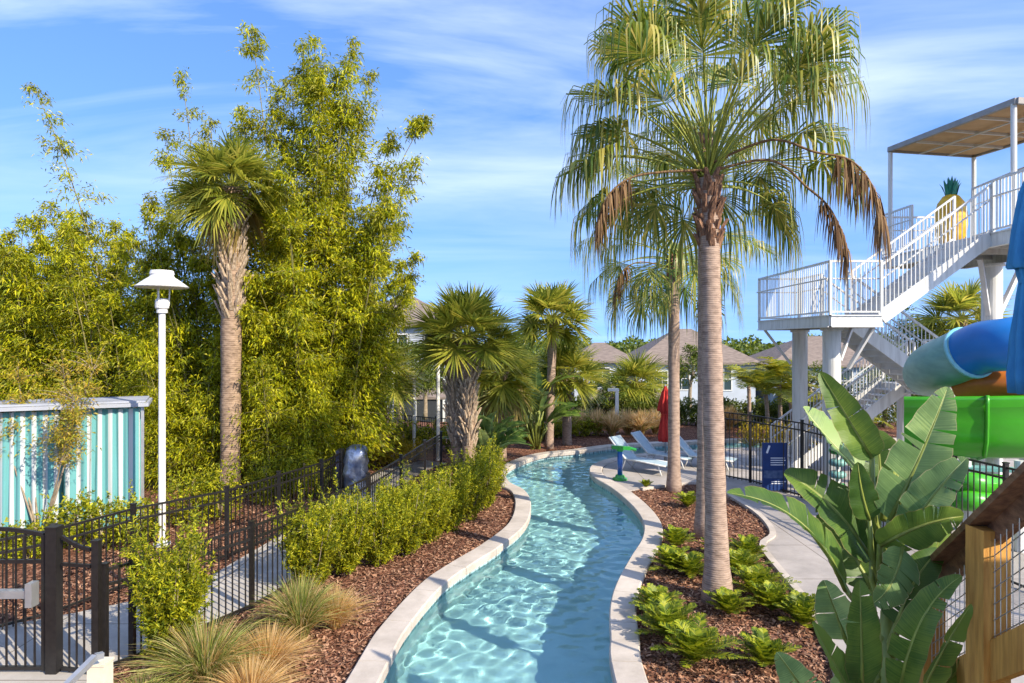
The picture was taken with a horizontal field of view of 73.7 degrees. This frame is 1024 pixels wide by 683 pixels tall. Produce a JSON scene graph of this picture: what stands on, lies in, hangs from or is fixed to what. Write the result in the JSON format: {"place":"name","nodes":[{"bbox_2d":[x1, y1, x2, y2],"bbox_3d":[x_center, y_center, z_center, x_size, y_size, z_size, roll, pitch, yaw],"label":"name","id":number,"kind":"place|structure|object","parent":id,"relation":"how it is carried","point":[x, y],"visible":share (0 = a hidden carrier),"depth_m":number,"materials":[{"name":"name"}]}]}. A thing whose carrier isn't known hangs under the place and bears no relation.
{"place":"outdoors","nodes":[
{"label":"outdoors","id":0,"kind":"place"},
{"bbox_2d":[0,460,443,682],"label":"garden path","id":1,"kind":"structure","parent":0,"point":[28,677],"depth_m":9.58,"materials":[{"name":"concrete"}]},
{"bbox_2d":[335,444,368,492],"bbox_3d":[-4.231,3.360,18.152,0.830,1.277,0.674,0,0,0],"label":"wrapped stand","id":2,"kind":"object","parent":1,"relation":"on","point":[355,464],"visible":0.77,"depth_m":17.90,"materials":[{"name":"blue plastic"}]},
{"bbox_2d":[0,344,919,682],"bbox_3d":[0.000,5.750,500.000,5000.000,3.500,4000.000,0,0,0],"label":"ground","id":3,"kind":"structure","parent":0,"point":[586,440],"depth_m":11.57,"materials":[{"name":"wood"}]},
{"bbox_2d":[0,517,50,558],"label":"shrub bank","id":4,"kind":"object","parent":3,"relation":"on","point":[31,525],"visible":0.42,"depth_m":12.33,"materials":[{"name":"green plant"}]},
{"bbox_2d":[0,206,88,399],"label":"bamboo clump","id":5,"kind":"object","parent":3,"relation":"on","point":[22,229],"visible":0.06,"depth_m":21.79,"materials":[{"name":"green plant"}]},
{"bbox_2d":[0,341,111,530],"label":"sparse tree","id":6,"kind":"object","parent":3,"relation":"on","point":[72,415],"visible":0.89,"depth_m":13.71,"materials":[{"name":"green plant"}]},
{"bbox_2d":[0,207,146,406],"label":"bamboo clump","id":7,"kind":"object","parent":3,"relation":"on","point":[20,334],"visible":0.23,"depth_m":20.08,"materials":[{"name":"green plant"}]},
{"bbox_2d":[0,396,151,536],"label":"cabana","id":8,"kind":"object","parent":3,"relation":"on","point":[114,466],"visible":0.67,"depth_m":14.15,"materials":[{"name":"teal fabric"}]},
{"bbox_2d":[64,651,113,682],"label":"handrail","id":9,"kind":"object","parent":3,"relation":"on","point":[98,667],"visible":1,"depth_m":6.12,"materials":[{"name":"metal"}]},
{"bbox_2d":[34,479,167,551],"bbox_3d":[-7.975,3.409,13.274,2.360,1.325,1.342,0,0,0],"label":"shrub bank","id":10,"kind":"object","parent":3,"relation":"on","point":[92,510],"visible":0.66,"depth_m":13.19,"materials":[{"name":"green plant"}]},
{"bbox_2d":[20,82,214,481],"bbox_3d":[-11.329,-1.859,20.337,5.306,11.872,5.372,0,0,-38],"label":"bamboo clump","id":11,"kind":"object","parent":3,"relation":"on","point":[106,335],"visible":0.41,"depth_m":19.58,"materials":[{"name":"green plant"}]},
{"bbox_2d":[134,270,188,547],"bbox_3d":[-6.870,1.302,13.400,0.970,5.395,0.970,0,0,0],"label":"lamp post","id":12,"kind":"object","parent":3,"relation":"on","point":[162,279],"visible":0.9,"depth_m":13.34,"materials":[{"name":"metal"}]},
{"bbox_2d":[112,502,217,665],"bbox_3d":[-4.173,3.038,8.341,1.126,1.992,1.158,0,0,-45],"label":"hedge shrub","id":13,"kind":"object","parent":3,"relation":"on","point":[168,601],"visible":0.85,"depth_m":8.21,"materials":[{"name":"green plant"}]},
{"bbox_2d":[0,449,342,629],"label":"metal fence","id":14,"kind":"object","parent":3,"relation":"on","point":[133,507],"visible":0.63,"depth_m":12.35,"materials":[{"name":"metal"}]},
{"bbox_2d":[114,331,262,494],"bbox_3d":[-8.851,2.070,18.662,4.998,4.908,4.225,0,0,0],"label":"bamboo clump","id":15,"kind":"object","parent":3,"relation":"on","point":[180,453],"visible":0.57,"depth_m":18.14,"materials":[{"name":"green plant"}]},
{"bbox_2d":[113,606,282,682],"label":"grass clump","id":16,"kind":"object","parent":3,"relation":"on","point":[200,655],"visible":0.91,"depth_m":7.79,"materials":[{"name":"plant"}]},
{"bbox_2d":[103,67,297,481],"bbox_3d":[-8.780,-1.977,20.595,5.451,12.480,5.586,0,0,0],"label":"bamboo clump","id":17,"kind":"object","parent":3,"relation":"on","point":[183,329],"visible":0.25,"depth_m":19.31,"materials":[{"name":"green plant"}]},
{"bbox_2d":[155,452,248,526],"bbox_3d":[-6.779,3.297,14.968,1.994,1.471,1.398,0,0,-38],"label":"shrub bank","id":18,"kind":"object","parent":3,"relation":"on","point":[194,489],"visible":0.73,"depth_m":14.87,"materials":[{"name":"green plant"}]},
{"bbox_2d":[151,126,303,497],"bbox_3d":[-7.213,-0.707,17.653,3.776,9.618,3.620,0,0,0],"label":"sabal palm","id":19,"kind":"object","parent":3,"relation":"on","point":[231,222],"visible":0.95,"depth_m":17.43,"materials":[{"name":"green plant"}]},
{"bbox_2d":[195,652,313,682],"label":"grass clump","id":20,"kind":"object","parent":3,"relation":"on","point":[251,675],"visible":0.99,"depth_m":7.47,"materials":[{"name":"plant"}]},
{"bbox_2d":[216,616,322,676],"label":"grass clump","id":21,"kind":"object","parent":3,"relation":"on","point":[277,641],"visible":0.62,"depth_m":8.15,"materials":[{"name":"plant"}]},
{"bbox_2d":[101,431,442,666],"bbox_3d":[-3.125,3.325,14.105,0.847,1.350,12.434,0,0,13],"label":"metal fence","id":22,"kind":"object","parent":3,"relation":"on","point":[421,449],"visible":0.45,"depth_m":10.07,"materials":[{"name":"metal"}]},
{"bbox_2d":[0,524,102,674],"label":"gate","id":23,"kind":"structure","parent":22,"relation":"attached to","point":[53,538],"depth_m":8.15,"materials":[{"name":"black metal"}]},
{"bbox_2d":[187,343,361,496],"bbox_3d":[-6.413,2.221,18.662,4.431,4.538,4.211,0,0,-39],"label":"bamboo clump","id":24,"kind":"object","parent":3,"relation":"on","point":[303,430],"visible":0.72,"depth_m":18.08,"materials":[{"name":"green plant"}]},
{"bbox_2d":[244,446,331,504],"bbox_3d":[-5.606,3.313,17.128,2.235,1.441,1.368,0,0,-38],"label":"shrub bank","id":25,"kind":"object","parent":3,"relation":"on","point":[277,466],"visible":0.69,"depth_m":16.96,"materials":[{"name":"green plant"}]},
{"bbox_2d":[244,567,355,641],"bbox_3d":[-2.864,3.494,9.129,1.539,1.020,1.513,0,0,0],"label":"grass clump","id":26,"kind":"object","parent":3,"relation":"on","point":[300,608],"visible":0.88,"depth_m":9.06,"materials":[{"name":"plant"}]},
{"bbox_2d":[168,19,436,477],"bbox_3d":[-5.973,-2.600,20.196,7.496,13.452,6.341,0,0,-31],"label":"bamboo clump","id":27,"kind":"object","parent":3,"relation":"on","point":[350,324],"visible":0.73,"depth_m":19.56,"materials":[{"name":"green plant"}]},
{"bbox_2d":[263,480,353,587],"bbox_3d":[-3.255,3.141,11.089,1.346,1.790,1.222,0,0,0],"label":"hedge shrub","id":28,"kind":"object","parent":3,"relation":"on","point":[312,546],"visible":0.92,"depth_m":10.91,"materials":[{"name":"green plant"}]},
{"bbox_2d":[307,581,381,629],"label":"grass clump","id":29,"kind":"object","parent":3,"relation":"on","point":[339,621],"visible":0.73,"depth_m":9.47,"materials":[{"name":"plant"}]},
{"bbox_2d":[314,467,381,574],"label":"hedge shrub","id":30,"kind":"object","parent":3,"relation":"on","point":[345,561],"visible":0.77,"depth_m":11.55,"materials":[{"name":"green plant"}]},
{"bbox_2d":[343,474,412,566],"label":"hedge shrub","id":31,"kind":"object","parent":3,"relation":"on","point":[385,529],"visible":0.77,"depth_m":12.01,"materials":[{"name":"green plant"}]},
{"bbox_2d":[367,435,426,467],"bbox_3d":[-3.855,3.536,22.174,2.436,1.077,1.252,0,0,-28],"label":"shrub bank","id":32,"kind":"object","parent":3,"relation":"on","point":[388,458],"visible":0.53,"depth_m":22.03,"materials":[{"name":"green plant"}]},
{"bbox_2d":[376,331,430,445],"bbox_3d":[-4.895,1.806,25.219,4.015,4.588,3.972,0,0,0],"label":"sabal palm","id":33,"kind":"object","parent":3,"relation":"on","point":[399,397],"visible":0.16,"depth_m":24.51,"materials":[{"name":"green plant"}]},
{"bbox_2d":[371,469,438,556],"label":"hedge shrub","id":34,"kind":"object","parent":3,"relation":"on","point":[410,538],"visible":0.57,"depth_m":12.60,"materials":[{"name":"green plant"}]},
{"bbox_2d":[386,339,440,429],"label":"broadleaf tree","id":35,"kind":"object","parent":3,"relation":"on","point":[427,375],"visible":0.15,"depth_m":30.74,"materials":[{"name":"green plant"}]},
{"bbox_2d":[387,414,450,449],"bbox_3d":[-3.440,3.355,25.476,3.836,1.360,1.413,0,0,27],"label":"shrub bank","id":36,"kind":"object","parent":3,"relation":"on","point":[425,435],"visible":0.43,"depth_m":25.31,"materials":[{"name":"green plant"}]},
{"bbox_2d":[378,296,467,421],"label":"house","id":37,"kind":"structure","parent":3,"relation":"on","point":[431,401],"depth_m":43.10,"materials":[{"name":"paint"}]},
{"bbox_2d":[401,343,446,419],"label":"broadleaf tree","id":38,"kind":"object","parent":3,"relation":"on","point":[425,407],"visible":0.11,"depth_m":35.85,"materials":[{"name":"green plant"}]},
{"bbox_2d":[399,460,456,544],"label":"hedge shrub","id":39,"kind":"object","parent":3,"relation":"on","point":[435,517],"visible":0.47,"depth_m":13.39,"materials":[{"name":"green plant"}]},
{"bbox_2d":[435,363,439,460],"bbox_3d":[-2.492,1.935,23.000,0.220,4.130,0.209,0,0,0],"label":"slim post","id":40,"kind":"object","parent":3,"relation":"on","point":[437,415],"visible":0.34,"depth_m":22.94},
{"bbox_2d":[417,452,476,533],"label":"hedge shrub","id":41,"kind":"object","parent":3,"relation":"on","point":[457,511],"visible":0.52,"depth_m":14.23,"materials":[{"name":"green plant"}]},
{"bbox_2d":[399,280,538,475],"bbox_3d":[-1.285,1.159,19.509,3.970,5.903,3.977,0,0,-19],"label":"sabal palm","id":42,"kind":"object","parent":3,"relation":"on","point":[457,357],"visible":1,"depth_m":19.17,"materials":[{"name":"green plant"}]},
{"bbox_2d":[443,448,495,521],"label":"hedge shrub","id":43,"kind":"object","parent":3,"relation":"on","point":[473,504],"visible":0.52,"depth_m":15.02,"materials":[{"name":"green plant"}]},
{"bbox_2d":[456,444,509,510],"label":"hedge shrub","id":44,"kind":"object","parent":3,"relation":"on","point":[488,501],"visible":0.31,"depth_m":16.02,"materials":[{"name":"green plant"}]},
{"bbox_2d":[438,411,531,457],"bbox_3d":[-0.780,3.035,20.619,2.557,2.050,2.730,0,0,-25],"label":"bird of paradise","id":45,"kind":"object","parent":3,"relation":"on","point":[489,428],"visible":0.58,"depth_m":20.40,"materials":[{"name":"green plant"}]},
{"bbox_2d":[460,433,509,498],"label":"hedge shrub","id":46,"kind":"object","parent":3,"relation":"on","point":[499,453],"visible":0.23,"depth_m":17.12,"materials":[{"name":"green plant"}]},
{"bbox_2d":[475,330,548,460],"bbox_3d":[-0.390,1.804,22.921,3.702,4.593,3.401,0,0,0],"label":"sabal palm","id":47,"kind":"object","parent":3,"relation":"on","point":[503,395],"visible":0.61,"depth_m":22.52,"materials":[{"name":"green plant"}]},
{"bbox_2d":[120,331,918,395],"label":"distant wood","id":48,"kind":"object","parent":3,"relation":"on","point":[740,346],"visible":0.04,"depth_m":97.97,"materials":[{"name":"green plant"}]},
{"bbox_2d":[511,366,587,449],"bbox_3d":[0.888,2.484,25.421,3.839,3.146,3.781,0,0,-33],"label":"bird of paradise","id":49,"kind":"object","parent":3,"relation":"on","point":[557,412],"visible":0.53,"depth_m":25.03,"materials":[{"name":"green plant"}]},
{"bbox_2d":[508,279,599,448],"bbox_3d":[1.515,0.856,25.469,3.569,6.499,3.753,0,0,0],"label":"sabal palm","id":50,"kind":"object","parent":3,"relation":"on","point":[546,298],"visible":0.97,"depth_m":25.16,"materials":[{"name":"green plant"}]},
{"bbox_2d":[511,413,606,439],"bbox_3d":[1.659,3.575,28.186,5.374,1.179,1.332,0,0,-24],"label":"shrub bank","id":51,"kind":"object","parent":3,"relation":"on","point":[587,429],"visible":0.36,"depth_m":28.46,"materials":[{"name":"green plant"}]},
{"bbox_2d":[528,337,612,444],"bbox_3d":[2.140,1.961,26.453,3.833,4.277,3.735,0,0,0],"label":"sabal palm","id":52,"kind":"object","parent":3,"relation":"on","point":[568,358],"visible":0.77,"depth_m":26.06,"materials":[{"name":"green plant"}]},
{"bbox_2d":[555,393,659,416],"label":"hedge","id":53,"kind":"object","parent":3,"relation":"on","point":[632,405],"visible":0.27,"depth_m":33.21,"materials":[{"name":"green plant"}]},
{"bbox_2d":[594,373,630,412],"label":"broadleaf tree","id":54,"kind":"object","parent":3,"relation":"on","point":[610,403],"visible":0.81,"depth_m":32.78,"materials":[{"name":"green plant"}]},
{"bbox_2d":[596,349,667,409],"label":"sabal palm","id":55,"kind":"object","parent":3,"relation":"on","point":[640,368],"visible":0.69,"depth_m":34.37,"materials":[{"name":"green plant"}]},
{"bbox_2d":[628,583,686,609],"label":"coontie fern","id":56,"kind":"object","parent":3,"relation":"on","point":[650,590],"visible":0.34,"depth_m":10.02,"materials":[{"name":"green plant"}]},
{"bbox_2d":[569,329,761,420],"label":"house","id":57,"kind":"structure","parent":3,"relation":"on","point":[606,352],"depth_m":60.75,"materials":[{"name":"paint"}]},
{"bbox_2d":[627,593,706,636],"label":"coontie fern","id":58,"kind":"object","parent":3,"relation":"on","point":[670,611],"visible":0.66,"depth_m":9.21,"materials":[{"name":"green plant"}]},
{"bbox_2d":[648,543,700,570],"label":"coontie fern","id":59,"kind":"object","parent":3,"relation":"on","point":[664,554],"visible":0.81,"depth_m":11.84,"materials":[{"name":"green plant"}]},
{"bbox_2d":[570,117,782,492],"bbox_3d":[4.367,-0.700,18.272,5.475,9.560,5.517,0,0,0],"label":"fan palm","id":60,"kind":"object","parent":3,"relation":"on","point":[667,302],"visible":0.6,"depth_m":18.12,"materials":[{"name":"green plant"}]},
{"bbox_2d":[657,524,697,545],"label":"coontie fern","id":61,"kind":"object","parent":3,"relation":"on","point":[675,536],"visible":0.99,"depth_m":13.18,"materials":[{"name":"green plant"}]},
{"bbox_2d":[665,343,697,406],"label":"broadleaf tree","id":62,"kind":"object","parent":3,"relation":"on","point":[692,357],"visible":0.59,"depth_m":40.84,"materials":[{"name":"green plant"}]},
{"bbox_2d":[668,550,703,578],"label":"coontie fern","id":63,"kind":"object","parent":3,"relation":"on","point":[693,557],"visible":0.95,"depth_m":11.57,"materials":[{"name":"green plant"}]},
{"bbox_2d":[650,615,743,667],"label":"coontie fern","id":64,"kind":"object","parent":3,"relation":"on","point":[695,642],"visible":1,"depth_m":8.47,"materials":[{"name":"green plant"}]},
{"bbox_2d":[592,0,829,540],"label":"fan palm","id":65,"kind":"object","parent":3,"relation":"on","point":[699,523],"visible":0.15,"depth_m":13.85,"materials":[{"name":"green plant"}]},
{"bbox_2d":[550,0,891,605],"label":"fan palm","id":66,"kind":"object","parent":3,"relation":"on","point":[644,32],"visible":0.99,"depth_m":10.36,"materials":[{"name":"green plant"}]},
{"bbox_2d":[702,586,752,614],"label":"coontie fern","id":67,"kind":"object","parent":3,"relation":"on","point":[729,601],"visible":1,"depth_m":9.93,"materials":[{"name":"green plant"}]},
{"bbox_2d":[640,481,835,675],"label":"bed kerb","id":68,"kind":"structure","parent":3,"relation":"on","point":[779,568],"depth_m":14.10,"materials":[{"name":"concrete"}]},
{"bbox_2d":[723,364,770,427],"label":"areca palm","id":69,"kind":"object","parent":3,"relation":"on","point":[748,390],"visible":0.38,"depth_m":30.93,"materials":[{"name":"green plant"}]},
{"bbox_2d":[729,534,767,555],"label":"coontie fern","id":70,"kind":"object","parent":3,"relation":"on","point":[746,542],"visible":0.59,"depth_m":12.54,"materials":[{"name":"green plant"}]},
{"bbox_2d":[680,396,821,427],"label":"hedge","id":71,"kind":"object","parent":3,"relation":"on","point":[689,414],"visible":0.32,"depth_m":31.78,"materials":[{"name":"green plant"}]},
{"bbox_2d":[729,548,774,574],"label":"coontie fern","id":72,"kind":"object","parent":3,"relation":"on","point":[747,558],"visible":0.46,"depth_m":11.55,"materials":[{"name":"green plant"}]},
{"bbox_2d":[730,563,800,595],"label":"coontie fern","id":73,"kind":"object","parent":3,"relation":"on","point":[758,574],"visible":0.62,"depth_m":10.66,"materials":[{"name":"green plant"}]},
{"bbox_2d":[734,627,801,666],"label":"coontie fern","id":74,"kind":"object","parent":3,"relation":"on","point":[760,645],"visible":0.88,"depth_m":8.38,"materials":[{"name":"green plant"}]},
{"bbox_2d":[726,369,810,440],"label":"broadleaf tree","id":75,"kind":"object","parent":3,"relation":"on","point":[762,380],"visible":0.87,"depth_m":26.78,"materials":[{"name":"green plant"}]},
{"bbox_2d":[745,580,802,610],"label":"coontie fern","id":76,"kind":"object","parent":3,"relation":"on","point":[770,594],"visible":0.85,"depth_m":10.08,"materials":[{"name":"green plant"}]},
{"bbox_2d":[734,356,818,429],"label":"areca palm","id":77,"kind":"object","parent":3,"relation":"on","point":[782,367],"visible":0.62,"depth_m":27.39,"materials":[{"name":"green plant"}]},
{"bbox_2d":[736,419,821,449],"bbox_3d":[10.245,3.456,25.238,3.802,1.189,1.361,0,0,29],"label":"shrub bank","id":78,"kind":"object","parent":3,"relation":"on","point":[746,429],"visible":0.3,"depth_m":25.57,"materials":[{"name":"green plant"}]},
{"bbox_2d":[772,590,824,627],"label":"coontie fern","id":79,"kind":"object","parent":3,"relation":"on","point":[800,608],"visible":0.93,"depth_m":9.59,"materials":[{"name":"green plant"}]},
{"bbox_2d":[773,360,849,408],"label":"broadleaf tree","id":80,"kind":"object","parent":3,"relation":"on","point":[810,388],"visible":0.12,"depth_m":32.87,"materials":[{"name":"green plant"}]},
{"bbox_2d":[750,336,896,421],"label":"house","id":81,"kind":"structure","parent":3,"relation":"on","point":[814,348],"depth_m":60.30,"materials":[{"name":"beige paint"}]},
{"bbox_2d":[727,372,972,682],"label":"bird of paradise","id":82,"kind":"object","parent":3,"relation":"on","point":[898,488],"visible":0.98,"depth_m":4.81,"materials":[{"name":"green plant"}]},
{"bbox_2d":[844,366,922,427],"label":"broadleaf tree","id":83,"kind":"object","parent":3,"relation":"on","point":[886,414],"visible":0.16,"depth_m":31.77,"materials":[{"name":"green plant"}]},
{"bbox_2d":[886,304,945,406],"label":"broadleaf tree","id":84,"kind":"object","parent":3,"relation":"on","point":[911,331],"visible":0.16,"depth_m":29.15,"materials":[{"name":"green plant"}]},
{"bbox_2d":[900,277,1014,346],"bbox_3d":[17.616,0.729,26.966,4.236,6.743,4.016,0,0,0],"label":"sabal palm","id":85,"kind":"object","parent":3,"relation":"on","point":[957,299],"visible":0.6,"depth_m":26.75,"materials":[{"name":"green plant"}]},
{"bbox_2d":[911,462,1023,682],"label":"timber stair","id":86,"kind":"object","parent":3,"relation":"on","point":[974,548],"visible":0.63,"depth_m":4.24,"materials":[{"name":"wood"}]},
{"bbox_2d":[0,0,1023,343],"label":"sky","id":87,"kind":"structure","parent":0,"point":[495,76],"materials":[{"name":"blue"}]},
{"bbox_2d":[594,408,630,436],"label":"fountain grass","id":88,"kind":"object","parent":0,"point":[612,424],"depth_m":28.64,"materials":[{"name":"plant"}]},
{"bbox_2d":[383,444,843,682],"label":"river water","id":89,"kind":"structure","parent":0,"point":[531,604],"depth_m":10.90,"materials":[{"name":"liquid"}]},
{"bbox_2d":[625,406,659,434],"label":"fountain grass","id":90,"kind":"object","parent":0,"point":[644,424],"depth_m":28.80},
{"bbox_2d":[603,450,1023,682],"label":"pool deck","id":91,"kind":"structure","parent":0,"point":[795,551],"depth_m":13.95,"materials":[{"name":"concrete"}]},
{"bbox_2d":[611,445,636,480],"bbox_3d":[3.213,3.470,19.584,0.720,0.990,0.414,0,0,0],"label":"spray post","id":92,"kind":"object","parent":91,"relation":"on","point":[619,476],"visible":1,"depth_m":19.51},
{"bbox_2d":[609,435,666,475],"bbox_3d":[3.961,3.472,20.888,1.966,1.003,0.668,0,0,41],"label":"lounge chair","id":93,"kind":"object","parent":91,"relation":"on","point":[629,455],"visible":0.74,"depth_m":21.08,"materials":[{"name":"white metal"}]},
{"bbox_2d":[657,384,667,460],"bbox_3d":[4.989,2.683,22.200,0.600,2.565,0.600,0,0,0],"label":"closed parasol","id":94,"kind":"object","parent":91,"relation":"on","point":[662,407],"visible":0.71,"depth_m":22.09,"materials":[{"name":"red fabric"}]},
{"bbox_2d":[630,431,695,468],"bbox_3d":[4.846,3.472,21.989,1.966,1.003,0.668,0,0,37],"label":"lounge chair","id":95,"kind":"object","parent":91,"relation":"on","point":[645,444],"visible":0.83,"depth_m":22.23,"materials":[{"name":"white metal"}]},
{"bbox_2d":[762,443,788,492],"bbox_3d":[6.931,3.317,18.050,0.660,1.295,0.400,0,0,0],"label":"sign board","id":96,"kind":"object","parent":91,"relation":"on","point":[772,466],"visible":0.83,"depth_m":17.98,"materials":[{"name":"blue metal"}]},
{"bbox_2d":[724,412,1023,587],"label":"metal fence","id":97,"kind":"object","parent":91,"relation":"on","point":[1005,467],"visible":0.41,"depth_m":17.27,"materials":[{"name":"metal"}]},
{"bbox_2d":[756,97,1023,492],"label":"slide tower","id":98,"kind":"structure","parent":91,"relation":"on","point":[997,127],"depth_m":18.83,"materials":[{"name":"white metal"}]},
{"bbox_2d":[935,177,967,243],"bbox_3d":[12.405,-3.700,19.300,0.809,1.960,0.809,0,0,0],"label":"pineapple sculpture","id":99,"kind":"object","parent":98,"relation":"on","point":[951,187],"visible":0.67,"depth_m":19.09,"materials":[{"name":"plastic"}]},
{"bbox_2d":[902,317,1012,473],"bbox_3d":[9.749,1.712,14.690,1.914,4.576,3.778,0,0,12],"label":"water slide","id":100,"kind":"object","parent":91,"relation":"on","point":[960,355],"visible":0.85,"depth_m":13.88,"materials":[{"name":"blue plastic"}]},
{"bbox_2d":[904,395,1023,512],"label":"water slide","id":101,"kind":"object","parent":91,"relation":"on","point":[990,427],"visible":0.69,"depth_m":13.48,"materials":[{"name":"green plastic"}]},
{"bbox_2d":[943,460,1023,552],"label":"water slide","id":102,"kind":"object","parent":91,"relation":"on","point":[1017,463],"visible":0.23,"depth_m":12.37,"materials":[{"name":"green plastic"}]},
{"bbox_2d":[951,371,1023,395],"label":"water slide","id":103,"kind":"object","parent":91,"relation":"on","point":[993,384],"visible":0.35,"depth_m":14.11,"materials":[{"name":"orange plastic"}]},
{"bbox_2d":[1005,181,1023,393],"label":"closed parasol","id":104,"kind":"object","parent":91,"relation":"on","point":[1015,355],"visible":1,"depth_m":5.98,"materials":[{"name":"blue fabric"}]},
{"label":"river bed","id":105,"kind":"structure","parent":0,"visible":0},
{"bbox_2d":[408,442,843,635],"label":"river wall","id":106,"kind":"structure","parent":105,"relation":"on","point":[462,578],"depth_m":22.53,"materials":[{"name":"paint"}]},
{"bbox_2d":[345,438,896,682],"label":"coping","id":107,"kind":"object","parent":106,"relation":"on","point":[374,663],"visible":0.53,"depth_m":11.18,"materials":[{"name":"concrete"}]},
{"bbox_2d":[589,447,888,682],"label":"coping","id":108,"kind":"object","parent":106,"relation":"on","point":[625,663],"visible":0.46,"depth_m":10.95,"materials":[{"name":"concrete"}]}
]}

